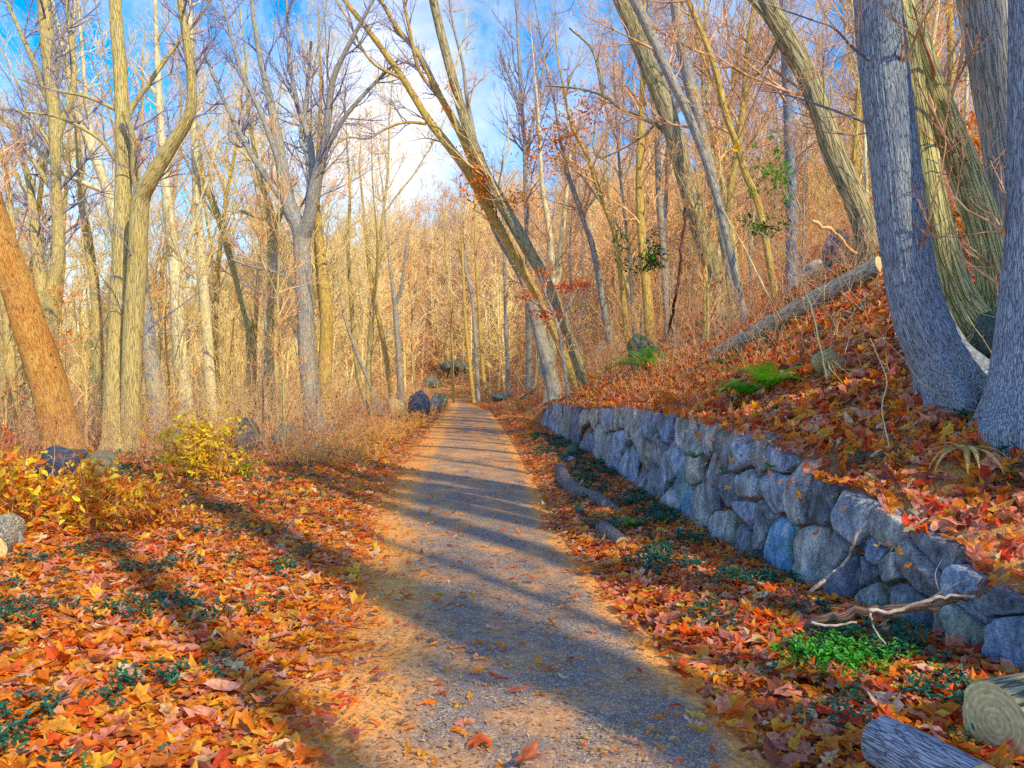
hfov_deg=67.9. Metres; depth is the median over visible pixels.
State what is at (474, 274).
bare tree
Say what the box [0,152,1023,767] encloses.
ground
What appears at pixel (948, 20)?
bare tree
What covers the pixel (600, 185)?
bare tree
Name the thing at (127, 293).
bare tree
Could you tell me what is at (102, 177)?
bare tree
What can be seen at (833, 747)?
leaf litter
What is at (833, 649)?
ground cover
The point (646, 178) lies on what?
bare tree
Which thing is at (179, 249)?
bare tree
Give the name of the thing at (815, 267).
boulder
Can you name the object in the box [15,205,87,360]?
bare tree
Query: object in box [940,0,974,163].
bare tree
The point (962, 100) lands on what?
sapling
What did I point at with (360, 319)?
bare tree
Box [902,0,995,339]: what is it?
bare tree
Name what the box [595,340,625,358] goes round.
boulder
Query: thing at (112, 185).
bare tree
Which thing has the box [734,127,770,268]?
bare tree
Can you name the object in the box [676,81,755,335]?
sapling
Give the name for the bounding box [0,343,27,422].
sapling
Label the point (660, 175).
bare tree
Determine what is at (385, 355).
bare tree
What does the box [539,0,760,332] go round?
bare tree
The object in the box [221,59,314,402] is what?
bare tree
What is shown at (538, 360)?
bare tree
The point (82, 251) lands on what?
bare tree
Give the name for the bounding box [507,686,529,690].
fallen leaf
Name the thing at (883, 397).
sapling
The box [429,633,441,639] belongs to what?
fallen leaf
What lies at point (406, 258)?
bare tree
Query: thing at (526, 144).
bare tree
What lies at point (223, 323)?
sapling
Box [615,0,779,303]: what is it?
bare tree
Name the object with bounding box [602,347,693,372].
fern
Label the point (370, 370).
sapling
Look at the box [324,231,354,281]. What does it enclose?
bare tree
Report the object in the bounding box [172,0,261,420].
bare tree
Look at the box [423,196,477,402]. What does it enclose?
bare tree
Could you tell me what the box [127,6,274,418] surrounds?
bare tree
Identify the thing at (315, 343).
sapling
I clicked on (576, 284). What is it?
bare tree
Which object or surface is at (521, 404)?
leafy shrub
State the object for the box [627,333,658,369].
boulder
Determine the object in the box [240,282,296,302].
broken branch
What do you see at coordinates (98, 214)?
bare tree
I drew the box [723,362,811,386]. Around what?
fern
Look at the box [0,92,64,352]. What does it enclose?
bare tree
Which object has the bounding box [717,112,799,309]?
sapling
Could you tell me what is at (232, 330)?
bare tree
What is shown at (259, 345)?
bare tree
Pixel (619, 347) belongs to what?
underbrush
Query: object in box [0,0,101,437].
bare tree
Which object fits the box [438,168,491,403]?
bare tree
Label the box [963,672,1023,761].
cut log
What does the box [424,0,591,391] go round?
bare tree
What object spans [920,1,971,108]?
bare tree
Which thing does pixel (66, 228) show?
bare tree
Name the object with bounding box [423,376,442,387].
boulder
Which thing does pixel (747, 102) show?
bare tree
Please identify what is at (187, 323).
sapling
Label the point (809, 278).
underbrush
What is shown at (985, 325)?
boulder
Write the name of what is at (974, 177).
bare tree
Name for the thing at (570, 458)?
boulder
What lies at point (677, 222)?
sapling
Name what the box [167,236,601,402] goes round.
underbrush
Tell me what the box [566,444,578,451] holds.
boulder
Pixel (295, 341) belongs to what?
bare tree
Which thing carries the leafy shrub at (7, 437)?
on the ground at (832, 454)
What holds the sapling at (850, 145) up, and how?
on the ground at (832, 454)
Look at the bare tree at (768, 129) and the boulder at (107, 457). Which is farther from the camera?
the bare tree at (768, 129)
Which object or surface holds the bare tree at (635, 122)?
on the ground at (832, 454)
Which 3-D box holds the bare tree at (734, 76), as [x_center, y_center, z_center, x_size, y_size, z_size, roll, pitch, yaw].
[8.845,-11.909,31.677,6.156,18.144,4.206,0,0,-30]
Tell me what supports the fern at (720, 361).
on the ground at (832, 454)
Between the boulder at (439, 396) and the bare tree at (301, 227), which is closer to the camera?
the bare tree at (301, 227)
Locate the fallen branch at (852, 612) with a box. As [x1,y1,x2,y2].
[803,575,989,631]
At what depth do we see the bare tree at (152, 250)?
52.69 m
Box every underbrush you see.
[0,314,428,442]
[0,340,441,468]
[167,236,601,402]
[262,395,442,467]
[457,45,979,402]
[515,100,983,403]
[556,312,804,407]
[758,162,1000,404]
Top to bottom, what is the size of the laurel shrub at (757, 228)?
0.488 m
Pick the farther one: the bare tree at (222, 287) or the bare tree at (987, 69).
the bare tree at (222, 287)
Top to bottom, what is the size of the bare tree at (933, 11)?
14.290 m
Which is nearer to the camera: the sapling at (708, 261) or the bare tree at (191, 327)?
the sapling at (708, 261)
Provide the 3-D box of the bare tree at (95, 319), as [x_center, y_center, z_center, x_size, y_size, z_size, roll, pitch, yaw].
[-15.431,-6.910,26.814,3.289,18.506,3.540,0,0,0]
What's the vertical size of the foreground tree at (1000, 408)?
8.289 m
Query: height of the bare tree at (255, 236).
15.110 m
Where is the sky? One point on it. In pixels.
(485, 39)
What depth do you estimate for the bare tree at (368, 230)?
106.48 m
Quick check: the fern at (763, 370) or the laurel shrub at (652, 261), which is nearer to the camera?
the fern at (763, 370)
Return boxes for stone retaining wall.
[541,403,1023,672]
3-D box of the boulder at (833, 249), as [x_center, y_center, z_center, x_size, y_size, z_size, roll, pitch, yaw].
[5.601,-2.265,13.097,0.501,0.781,0.389,0,0,10]
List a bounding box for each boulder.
[18,530,24,542]
[35,445,87,479]
[82,450,119,475]
[166,423,196,445]
[232,417,259,451]
[271,425,296,443]
[385,397,405,417]
[408,390,430,418]
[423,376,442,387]
[429,398,442,412]
[432,393,447,406]
[440,359,468,375]
[491,393,512,400]
[564,456,574,462]
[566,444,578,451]
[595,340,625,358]
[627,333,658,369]
[797,259,823,281]
[811,349,846,375]
[822,229,851,269]
[906,508,922,517]
[967,311,995,358]
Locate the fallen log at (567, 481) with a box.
[555,462,623,512]
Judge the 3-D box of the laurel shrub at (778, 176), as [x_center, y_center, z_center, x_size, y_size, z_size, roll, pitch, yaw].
[3.696,-2.967,10.563,0.824,1.073,0.794,0,0,-40]
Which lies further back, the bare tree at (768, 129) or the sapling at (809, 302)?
the bare tree at (768, 129)
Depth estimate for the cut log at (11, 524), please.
6.78 m
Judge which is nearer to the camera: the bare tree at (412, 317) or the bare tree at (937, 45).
the bare tree at (937, 45)
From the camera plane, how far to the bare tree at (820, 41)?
45.11 m
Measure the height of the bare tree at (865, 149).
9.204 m
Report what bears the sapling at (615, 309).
on the ground at (832, 454)
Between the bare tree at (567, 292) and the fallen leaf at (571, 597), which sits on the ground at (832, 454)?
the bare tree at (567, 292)
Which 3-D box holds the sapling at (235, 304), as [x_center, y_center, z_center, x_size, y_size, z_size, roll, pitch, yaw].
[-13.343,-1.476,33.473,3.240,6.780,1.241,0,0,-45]
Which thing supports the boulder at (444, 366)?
on the ground at (832, 454)
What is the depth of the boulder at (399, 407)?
32.75 m
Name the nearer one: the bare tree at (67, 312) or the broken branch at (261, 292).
the broken branch at (261, 292)
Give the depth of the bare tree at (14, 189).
44.61 m
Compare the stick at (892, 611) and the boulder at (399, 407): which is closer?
the stick at (892, 611)
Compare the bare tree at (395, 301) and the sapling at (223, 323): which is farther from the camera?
the bare tree at (395, 301)
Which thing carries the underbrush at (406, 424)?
on the ground at (832, 454)
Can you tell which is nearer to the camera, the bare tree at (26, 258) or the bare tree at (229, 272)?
the bare tree at (26, 258)
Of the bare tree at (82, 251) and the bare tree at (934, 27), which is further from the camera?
the bare tree at (82, 251)
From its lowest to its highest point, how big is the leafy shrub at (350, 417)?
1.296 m
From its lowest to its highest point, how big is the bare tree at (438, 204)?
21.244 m
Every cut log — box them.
[0,513,26,557]
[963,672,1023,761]
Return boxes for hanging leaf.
[731,142,741,151]
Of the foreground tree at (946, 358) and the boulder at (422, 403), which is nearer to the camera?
the foreground tree at (946, 358)
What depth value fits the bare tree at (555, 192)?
109.33 m
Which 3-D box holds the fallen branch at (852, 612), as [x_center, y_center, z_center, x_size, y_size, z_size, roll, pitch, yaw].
[2.102,1.226,4.145,0.956,0.393,0.235,0,0,18]
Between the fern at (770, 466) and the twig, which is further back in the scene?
the fern at (770, 466)
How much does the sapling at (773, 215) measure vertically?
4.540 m
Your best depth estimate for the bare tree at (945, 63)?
55.75 m
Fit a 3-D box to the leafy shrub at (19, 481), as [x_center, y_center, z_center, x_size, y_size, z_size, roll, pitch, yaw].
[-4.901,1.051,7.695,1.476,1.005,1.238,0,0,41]
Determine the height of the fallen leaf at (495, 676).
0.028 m
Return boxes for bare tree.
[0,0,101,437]
[0,0,134,247]
[0,0,146,434]
[0,16,102,452]
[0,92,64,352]
[0,117,68,444]
[0,119,22,345]
[0,166,48,350]
[0,184,51,410]
[0,212,49,424]
[11,0,110,347]
[11,134,88,331]
[12,0,277,452]
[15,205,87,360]
[25,1,111,433]
[60,89,221,322]
[60,283,89,346]
[61,71,157,326]
[62,245,109,403]
[65,238,108,416]
[66,190,158,370]
[66,202,176,320]
[69,0,191,426]
[71,133,159,416]
[94,195,180,309]
[99,117,201,349]
[100,0,259,362]
[104,0,242,423]
[108,113,179,432]
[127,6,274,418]
[148,226,207,358]
[165,0,258,424]
[169,264,201,369]
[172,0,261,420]
[176,102,282,413]
[181,49,303,414]
[182,198,304,367]
[188,233,263,355]
[193,0,430,429]
[209,161,303,361]
[213,100,385,414]
[215,221,280,391]
[216,0,303,420]
[220,231,250,335]
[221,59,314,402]
[222,196,290,396]
[238,183,305,331]
[247,117,385,336]
[250,55,360,366]
[254,0,364,315]
[259,228,296,408]
[282,0,348,422]
[290,208,346,346]
[316,0,577,393]
[324,23,386,408]
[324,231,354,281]
[329,263,383,417]
[335,82,396,397]
[336,37,470,417]
[336,218,398,397]
[351,194,388,277]
[356,107,433,401]
[381,178,433,391]
[381,230,402,287]
[388,223,421,308]
[414,168,456,303]
[419,183,447,279]
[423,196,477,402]
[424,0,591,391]
[426,0,563,413]
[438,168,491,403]
[440,162,487,401]
[444,152,501,401]
[452,209,493,361]
[470,203,500,272]
[477,0,581,388]
[484,150,520,394]
[502,0,631,342]
[509,8,589,408]
[513,0,671,336]
[515,0,613,341]
[517,182,594,387]
[518,255,566,365]
[525,99,608,354]
[530,148,567,239]
[538,237,581,336]
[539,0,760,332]
[542,94,635,326]
[561,67,651,327]
[564,0,749,326]
[566,238,587,330]
[583,0,701,345]
[590,0,695,333]
[592,165,619,229]
[607,142,635,205]
[615,0,723,311]
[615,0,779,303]
[616,1,689,337]
[621,150,664,225]
[627,148,676,292]
[634,0,737,305]
[656,64,757,314]
[666,0,812,242]
[669,0,775,273]
[670,0,879,267]
[672,0,810,255]
[680,0,781,262]
[692,6,760,221]
[712,154,758,248]
[715,0,808,280]
[723,0,861,294]
[734,0,850,262]
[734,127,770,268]
[757,35,839,230]
[766,29,854,214]
[769,102,850,236]
[791,0,862,186]
[798,14,862,223]
[811,0,861,176]
[816,0,868,199]
[817,0,869,184]
[826,0,872,207]
[830,0,959,61]
[830,20,870,197]
[854,1,947,109]
[900,0,1007,313]
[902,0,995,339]
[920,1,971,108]
[921,0,960,101]
[925,0,958,158]
[935,35,970,106]
[936,3,979,144]
[939,24,976,135]
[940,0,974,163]
[946,0,1007,223]
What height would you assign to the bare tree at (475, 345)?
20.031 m
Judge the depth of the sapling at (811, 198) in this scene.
29.82 m
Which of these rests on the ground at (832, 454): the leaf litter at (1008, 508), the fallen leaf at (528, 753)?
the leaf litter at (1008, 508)
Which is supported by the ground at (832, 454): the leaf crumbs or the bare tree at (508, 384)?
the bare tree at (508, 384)
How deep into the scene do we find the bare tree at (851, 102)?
48.98 m
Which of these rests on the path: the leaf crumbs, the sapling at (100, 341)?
the leaf crumbs
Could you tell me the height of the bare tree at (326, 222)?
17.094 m
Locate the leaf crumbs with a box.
[234,413,778,767]
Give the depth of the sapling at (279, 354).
16.34 m
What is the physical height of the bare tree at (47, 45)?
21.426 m
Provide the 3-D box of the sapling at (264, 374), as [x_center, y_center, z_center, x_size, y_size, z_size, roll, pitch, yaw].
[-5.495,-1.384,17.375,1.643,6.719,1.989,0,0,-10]
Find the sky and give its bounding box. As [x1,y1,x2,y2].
[0,0,973,346]
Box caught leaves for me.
[547,407,917,570]
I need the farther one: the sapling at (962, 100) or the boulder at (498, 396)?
the boulder at (498, 396)
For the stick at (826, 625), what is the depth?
4.14 m
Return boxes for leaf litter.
[0,401,452,767]
[461,399,1023,767]
[481,148,1023,571]
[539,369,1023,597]
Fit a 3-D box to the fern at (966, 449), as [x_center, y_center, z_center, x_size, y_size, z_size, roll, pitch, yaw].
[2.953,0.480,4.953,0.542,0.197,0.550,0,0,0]
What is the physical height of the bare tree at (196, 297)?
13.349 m
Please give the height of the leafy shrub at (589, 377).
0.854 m
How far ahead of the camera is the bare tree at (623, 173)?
102.34 m
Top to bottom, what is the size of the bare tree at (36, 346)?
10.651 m
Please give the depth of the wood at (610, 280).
52.09 m
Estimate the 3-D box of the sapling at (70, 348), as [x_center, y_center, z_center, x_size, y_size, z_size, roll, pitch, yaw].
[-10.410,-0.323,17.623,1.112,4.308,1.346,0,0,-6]
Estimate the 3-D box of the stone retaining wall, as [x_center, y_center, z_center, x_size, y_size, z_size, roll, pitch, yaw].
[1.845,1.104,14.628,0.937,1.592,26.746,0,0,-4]
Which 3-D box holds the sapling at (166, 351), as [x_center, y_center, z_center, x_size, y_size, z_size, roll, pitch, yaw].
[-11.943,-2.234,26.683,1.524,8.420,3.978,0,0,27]
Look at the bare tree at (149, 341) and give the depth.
23.82 m
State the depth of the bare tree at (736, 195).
51.67 m
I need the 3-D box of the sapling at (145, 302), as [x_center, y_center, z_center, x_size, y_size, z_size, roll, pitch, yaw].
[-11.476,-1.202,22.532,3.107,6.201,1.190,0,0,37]
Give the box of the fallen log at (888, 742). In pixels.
[861,716,994,767]
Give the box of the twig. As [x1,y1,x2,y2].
[736,28,786,141]
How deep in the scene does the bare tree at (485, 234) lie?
103.71 m
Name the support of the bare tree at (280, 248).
on the ground at (832, 454)
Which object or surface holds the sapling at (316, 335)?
on the ground at (832, 454)
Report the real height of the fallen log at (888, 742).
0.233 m
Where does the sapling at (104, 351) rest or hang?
on the ground at (832, 454)
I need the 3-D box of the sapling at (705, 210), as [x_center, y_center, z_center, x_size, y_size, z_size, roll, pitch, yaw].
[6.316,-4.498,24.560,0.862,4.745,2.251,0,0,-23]
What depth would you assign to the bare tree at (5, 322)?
20.02 m
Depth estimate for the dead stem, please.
15.04 m
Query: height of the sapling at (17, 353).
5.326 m
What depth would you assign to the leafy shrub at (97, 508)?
7.59 m
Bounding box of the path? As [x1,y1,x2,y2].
[254,400,768,767]
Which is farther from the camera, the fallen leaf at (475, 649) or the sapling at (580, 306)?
the sapling at (580, 306)
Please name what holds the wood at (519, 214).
on the ground at (832, 454)
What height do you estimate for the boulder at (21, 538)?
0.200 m
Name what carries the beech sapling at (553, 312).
on the ground at (832, 454)
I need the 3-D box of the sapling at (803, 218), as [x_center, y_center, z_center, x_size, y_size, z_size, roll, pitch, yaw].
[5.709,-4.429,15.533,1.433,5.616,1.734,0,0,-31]
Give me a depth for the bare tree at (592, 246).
25.92 m
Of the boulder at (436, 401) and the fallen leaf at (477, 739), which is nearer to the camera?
the fallen leaf at (477, 739)
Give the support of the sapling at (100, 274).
on the ground at (832, 454)
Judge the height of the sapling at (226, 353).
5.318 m
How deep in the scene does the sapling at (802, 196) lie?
34.37 m
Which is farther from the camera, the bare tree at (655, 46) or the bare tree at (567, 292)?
the bare tree at (567, 292)
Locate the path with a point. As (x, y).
(606, 703)
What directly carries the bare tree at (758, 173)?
on the ground at (832, 454)
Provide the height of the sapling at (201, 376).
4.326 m
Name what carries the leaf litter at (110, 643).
on the ground at (832, 454)
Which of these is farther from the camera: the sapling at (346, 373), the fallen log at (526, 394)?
the fallen log at (526, 394)
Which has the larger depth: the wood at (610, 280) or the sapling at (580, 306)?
the wood at (610, 280)
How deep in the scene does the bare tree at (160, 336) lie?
35.10 m
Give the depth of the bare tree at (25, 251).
51.78 m
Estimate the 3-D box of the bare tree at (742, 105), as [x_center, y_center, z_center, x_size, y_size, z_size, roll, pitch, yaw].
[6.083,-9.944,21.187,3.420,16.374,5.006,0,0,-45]
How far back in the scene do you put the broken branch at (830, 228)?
11.00 m
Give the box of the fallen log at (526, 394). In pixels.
[518,384,544,401]
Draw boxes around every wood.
[0,167,525,408]
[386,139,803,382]
[567,48,974,359]
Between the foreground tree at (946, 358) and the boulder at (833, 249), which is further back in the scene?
the boulder at (833, 249)
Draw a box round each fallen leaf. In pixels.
[318,697,348,703]
[371,670,387,678]
[417,632,427,640]
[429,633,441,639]
[465,733,492,747]
[470,645,482,651]
[487,671,508,679]
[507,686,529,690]
[513,738,543,760]
[566,594,574,599]
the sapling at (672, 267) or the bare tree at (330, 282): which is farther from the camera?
the bare tree at (330, 282)
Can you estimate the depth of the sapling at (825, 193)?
21.74 m
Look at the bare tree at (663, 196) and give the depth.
57.86 m
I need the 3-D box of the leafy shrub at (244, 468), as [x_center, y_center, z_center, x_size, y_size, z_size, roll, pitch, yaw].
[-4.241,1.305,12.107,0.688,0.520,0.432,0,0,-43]
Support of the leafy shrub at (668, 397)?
on the ground at (832, 454)
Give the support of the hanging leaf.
hanging from the twig
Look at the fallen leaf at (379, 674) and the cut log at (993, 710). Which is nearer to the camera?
the cut log at (993, 710)
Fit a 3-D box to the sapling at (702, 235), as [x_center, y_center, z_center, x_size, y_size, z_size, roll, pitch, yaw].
[3.993,-3.217,15.320,2.676,5.465,1.025,0,0,-11]
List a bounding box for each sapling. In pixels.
[0,232,45,455]
[0,273,60,441]
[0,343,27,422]
[11,201,30,228]
[45,216,111,445]
[47,189,189,410]
[49,278,86,419]
[57,290,85,404]
[58,317,77,398]
[60,333,86,380]
[71,316,105,423]
[78,301,108,411]
[86,308,107,378]
[105,265,148,370]
[141,202,236,422]
[148,199,218,414]
[154,320,192,390]
[159,327,189,419]
[169,273,245,396]
[189,334,202,407]
[192,358,205,401]
[195,114,364,453]
[196,286,245,430]
[217,306,240,412]
[237,178,306,449]
[281,277,318,415]
[297,312,348,431]
[314,317,334,387]
[333,347,358,408]
[349,276,395,419]
[494,261,620,400]
[572,264,592,352]
[594,277,628,356]
[598,310,612,350]
[627,170,705,337]
[642,82,776,341]
[653,193,703,351]
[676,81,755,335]
[693,171,725,293]
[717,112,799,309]
[722,208,786,331]
[737,31,844,268]
[750,108,814,260]
[758,231,827,383]
[760,186,783,259]
[776,142,823,242]
[798,158,829,243]
[800,125,829,237]
[805,136,834,245]
[811,0,934,254]
[818,172,837,228]
[836,104,870,211]
[836,111,869,205]
[870,338,889,446]
[956,73,974,132]
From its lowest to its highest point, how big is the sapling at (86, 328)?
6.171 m
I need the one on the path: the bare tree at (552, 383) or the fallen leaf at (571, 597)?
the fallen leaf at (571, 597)
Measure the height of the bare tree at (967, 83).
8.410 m
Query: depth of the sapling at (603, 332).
42.32 m
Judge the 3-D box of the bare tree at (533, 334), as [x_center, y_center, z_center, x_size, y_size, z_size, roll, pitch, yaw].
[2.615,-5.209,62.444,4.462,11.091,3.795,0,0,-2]
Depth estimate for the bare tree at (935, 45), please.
28.93 m
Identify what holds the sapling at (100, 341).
on the ground at (832, 454)
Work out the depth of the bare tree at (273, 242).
26.88 m
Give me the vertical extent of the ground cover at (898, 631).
0.209 m
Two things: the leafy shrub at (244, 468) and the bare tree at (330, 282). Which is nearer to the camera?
the leafy shrub at (244, 468)
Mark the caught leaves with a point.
(798, 494)
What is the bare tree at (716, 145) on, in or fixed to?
on the ground at (832, 454)
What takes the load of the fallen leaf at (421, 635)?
on the path
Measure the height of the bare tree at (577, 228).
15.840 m
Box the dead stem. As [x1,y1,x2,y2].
[665,207,685,339]
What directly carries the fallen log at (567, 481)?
on the ground at (832, 454)
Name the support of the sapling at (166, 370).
on the ground at (832, 454)
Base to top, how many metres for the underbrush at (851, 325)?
2.714 m
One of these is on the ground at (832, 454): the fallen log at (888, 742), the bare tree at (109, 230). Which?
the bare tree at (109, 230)
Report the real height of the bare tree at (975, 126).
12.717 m
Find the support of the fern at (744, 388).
on the ground at (832, 454)
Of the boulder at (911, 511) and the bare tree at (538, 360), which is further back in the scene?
the bare tree at (538, 360)
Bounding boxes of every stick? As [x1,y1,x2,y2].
[809,520,867,592]
[811,621,856,626]
[868,594,975,614]
[869,613,898,657]
[928,555,971,598]
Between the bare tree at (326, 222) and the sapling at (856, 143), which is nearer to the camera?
the sapling at (856, 143)
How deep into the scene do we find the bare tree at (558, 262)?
29.86 m
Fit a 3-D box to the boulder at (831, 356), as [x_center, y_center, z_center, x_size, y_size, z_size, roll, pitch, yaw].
[2.974,-0.173,7.138,0.266,0.314,0.313,0,0,-38]
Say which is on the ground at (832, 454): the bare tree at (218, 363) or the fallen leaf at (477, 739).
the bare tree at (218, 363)
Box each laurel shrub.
[611,226,667,273]
[737,205,794,240]
[743,129,793,204]
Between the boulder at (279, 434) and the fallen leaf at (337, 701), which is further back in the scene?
the boulder at (279, 434)
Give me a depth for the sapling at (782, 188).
33.56 m
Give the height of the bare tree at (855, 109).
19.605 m
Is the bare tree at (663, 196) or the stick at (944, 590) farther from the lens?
the bare tree at (663, 196)
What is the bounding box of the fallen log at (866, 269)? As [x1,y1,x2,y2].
[710,256,882,358]
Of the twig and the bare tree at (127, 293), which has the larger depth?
the bare tree at (127, 293)
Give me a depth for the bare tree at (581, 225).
54.41 m
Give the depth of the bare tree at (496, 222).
23.07 m
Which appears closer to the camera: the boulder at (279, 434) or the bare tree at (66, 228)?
the boulder at (279, 434)
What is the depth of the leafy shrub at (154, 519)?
7.76 m
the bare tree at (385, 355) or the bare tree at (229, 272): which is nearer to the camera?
the bare tree at (385, 355)
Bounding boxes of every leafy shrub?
[0,420,39,457]
[0,442,110,528]
[31,447,202,530]
[88,466,203,534]
[139,398,251,481]
[223,453,267,476]
[326,392,370,426]
[512,391,534,411]
[572,368,607,400]
[650,379,700,411]
[965,117,981,156]
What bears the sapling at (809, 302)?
on the ground at (832, 454)
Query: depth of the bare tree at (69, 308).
39.10 m
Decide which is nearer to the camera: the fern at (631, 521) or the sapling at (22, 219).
the fern at (631, 521)
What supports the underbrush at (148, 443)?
on the ground at (832, 454)
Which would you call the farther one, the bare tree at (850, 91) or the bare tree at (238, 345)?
the bare tree at (238, 345)
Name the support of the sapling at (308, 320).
on the ground at (832, 454)
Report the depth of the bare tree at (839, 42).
47.62 m
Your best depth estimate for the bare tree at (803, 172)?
52.05 m
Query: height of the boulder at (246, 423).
0.931 m
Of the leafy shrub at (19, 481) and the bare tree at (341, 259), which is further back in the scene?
the bare tree at (341, 259)
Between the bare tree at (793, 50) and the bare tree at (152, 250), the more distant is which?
the bare tree at (152, 250)
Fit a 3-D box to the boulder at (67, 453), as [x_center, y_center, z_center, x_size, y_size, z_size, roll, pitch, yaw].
[-6.652,1.248,11.311,0.762,0.675,0.692,0,0,21]
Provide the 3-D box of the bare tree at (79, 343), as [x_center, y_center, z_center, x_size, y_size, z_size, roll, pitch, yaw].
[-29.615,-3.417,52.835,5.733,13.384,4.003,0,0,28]
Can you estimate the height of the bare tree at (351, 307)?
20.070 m
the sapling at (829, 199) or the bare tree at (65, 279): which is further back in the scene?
the bare tree at (65, 279)
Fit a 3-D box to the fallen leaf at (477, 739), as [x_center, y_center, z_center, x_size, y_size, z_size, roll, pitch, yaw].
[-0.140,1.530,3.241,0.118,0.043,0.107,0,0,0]
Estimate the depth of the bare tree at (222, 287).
55.29 m
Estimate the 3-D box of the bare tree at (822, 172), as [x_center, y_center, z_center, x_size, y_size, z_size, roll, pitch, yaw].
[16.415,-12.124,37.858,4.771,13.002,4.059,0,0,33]
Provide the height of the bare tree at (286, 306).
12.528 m
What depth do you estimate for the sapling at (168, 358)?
39.71 m
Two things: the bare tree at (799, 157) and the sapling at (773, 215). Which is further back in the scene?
the bare tree at (799, 157)
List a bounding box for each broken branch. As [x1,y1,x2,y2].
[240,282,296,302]
[811,219,858,254]
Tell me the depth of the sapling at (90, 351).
37.16 m
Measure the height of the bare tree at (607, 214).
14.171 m
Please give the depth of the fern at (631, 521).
7.69 m
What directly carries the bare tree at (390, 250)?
on the ground at (832, 454)
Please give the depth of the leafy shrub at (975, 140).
9.55 m
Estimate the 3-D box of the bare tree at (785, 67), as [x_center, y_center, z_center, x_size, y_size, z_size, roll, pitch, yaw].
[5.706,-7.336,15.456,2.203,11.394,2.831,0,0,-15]
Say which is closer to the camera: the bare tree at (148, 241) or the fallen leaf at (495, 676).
the fallen leaf at (495, 676)
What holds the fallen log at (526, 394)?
on the ground at (832, 454)
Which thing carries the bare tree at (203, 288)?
on the ground at (832, 454)
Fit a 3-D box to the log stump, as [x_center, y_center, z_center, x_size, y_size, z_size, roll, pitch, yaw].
[0.967,1.476,7.478,0.172,0.189,0.732,0,0,-9]
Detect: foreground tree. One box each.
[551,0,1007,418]
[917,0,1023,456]
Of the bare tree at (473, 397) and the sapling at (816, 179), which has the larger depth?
the bare tree at (473, 397)
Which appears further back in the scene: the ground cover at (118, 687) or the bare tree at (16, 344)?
the bare tree at (16, 344)
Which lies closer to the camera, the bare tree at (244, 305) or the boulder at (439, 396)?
the bare tree at (244, 305)
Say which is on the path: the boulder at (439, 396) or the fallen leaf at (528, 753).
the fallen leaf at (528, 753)
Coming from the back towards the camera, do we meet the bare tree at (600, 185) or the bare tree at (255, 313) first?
the bare tree at (600, 185)
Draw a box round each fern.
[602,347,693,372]
[618,516,643,524]
[680,451,705,457]
[704,356,731,364]
[707,380,778,394]
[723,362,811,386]
[756,462,775,468]
[922,442,1010,474]
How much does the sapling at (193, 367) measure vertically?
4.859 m
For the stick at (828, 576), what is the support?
attached to the stone retaining wall
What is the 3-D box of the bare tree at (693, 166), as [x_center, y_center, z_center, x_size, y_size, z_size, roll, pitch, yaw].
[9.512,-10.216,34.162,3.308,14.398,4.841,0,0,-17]
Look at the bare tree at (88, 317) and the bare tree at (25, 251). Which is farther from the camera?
the bare tree at (25, 251)
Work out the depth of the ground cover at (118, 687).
5.04 m
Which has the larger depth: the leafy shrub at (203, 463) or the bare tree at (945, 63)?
the bare tree at (945, 63)
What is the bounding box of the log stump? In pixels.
[595,522,628,545]
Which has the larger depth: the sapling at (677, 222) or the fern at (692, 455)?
the sapling at (677, 222)
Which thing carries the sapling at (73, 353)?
on the ground at (832, 454)
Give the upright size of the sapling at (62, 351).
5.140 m
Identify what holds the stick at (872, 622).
hanging from the fallen branch at (852, 612)
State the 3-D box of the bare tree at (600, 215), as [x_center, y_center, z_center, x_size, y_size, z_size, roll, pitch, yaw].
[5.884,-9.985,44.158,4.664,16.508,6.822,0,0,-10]
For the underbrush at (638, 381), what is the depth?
11.46 m
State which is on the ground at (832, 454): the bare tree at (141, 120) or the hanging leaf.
the bare tree at (141, 120)
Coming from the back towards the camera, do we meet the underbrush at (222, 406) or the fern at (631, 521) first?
the underbrush at (222, 406)
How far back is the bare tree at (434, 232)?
115.63 m
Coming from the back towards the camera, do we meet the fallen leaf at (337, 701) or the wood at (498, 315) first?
the wood at (498, 315)
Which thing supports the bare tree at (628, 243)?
on the ground at (832, 454)
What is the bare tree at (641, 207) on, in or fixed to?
on the ground at (832, 454)
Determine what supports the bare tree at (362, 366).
on the ground at (832, 454)
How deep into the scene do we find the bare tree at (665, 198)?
32.07 m
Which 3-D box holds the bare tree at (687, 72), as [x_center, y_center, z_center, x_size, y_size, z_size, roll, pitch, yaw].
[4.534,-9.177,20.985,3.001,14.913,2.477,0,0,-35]
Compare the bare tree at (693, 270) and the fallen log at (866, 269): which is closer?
the fallen log at (866, 269)
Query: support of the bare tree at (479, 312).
on the ground at (832, 454)
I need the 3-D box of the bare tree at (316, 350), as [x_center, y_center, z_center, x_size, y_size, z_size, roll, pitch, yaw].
[-9.744,-6.498,37.128,4.870,16.736,6.385,0,0,-41]
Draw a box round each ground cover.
[0,422,412,767]
[520,432,992,748]
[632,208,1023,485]
[756,624,940,682]
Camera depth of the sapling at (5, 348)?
16.42 m
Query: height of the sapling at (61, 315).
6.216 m
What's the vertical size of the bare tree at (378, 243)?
18.200 m
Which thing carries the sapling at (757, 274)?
on the ground at (832, 454)
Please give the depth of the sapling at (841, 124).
24.99 m
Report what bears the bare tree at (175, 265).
on the ground at (832, 454)
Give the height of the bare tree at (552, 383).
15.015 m

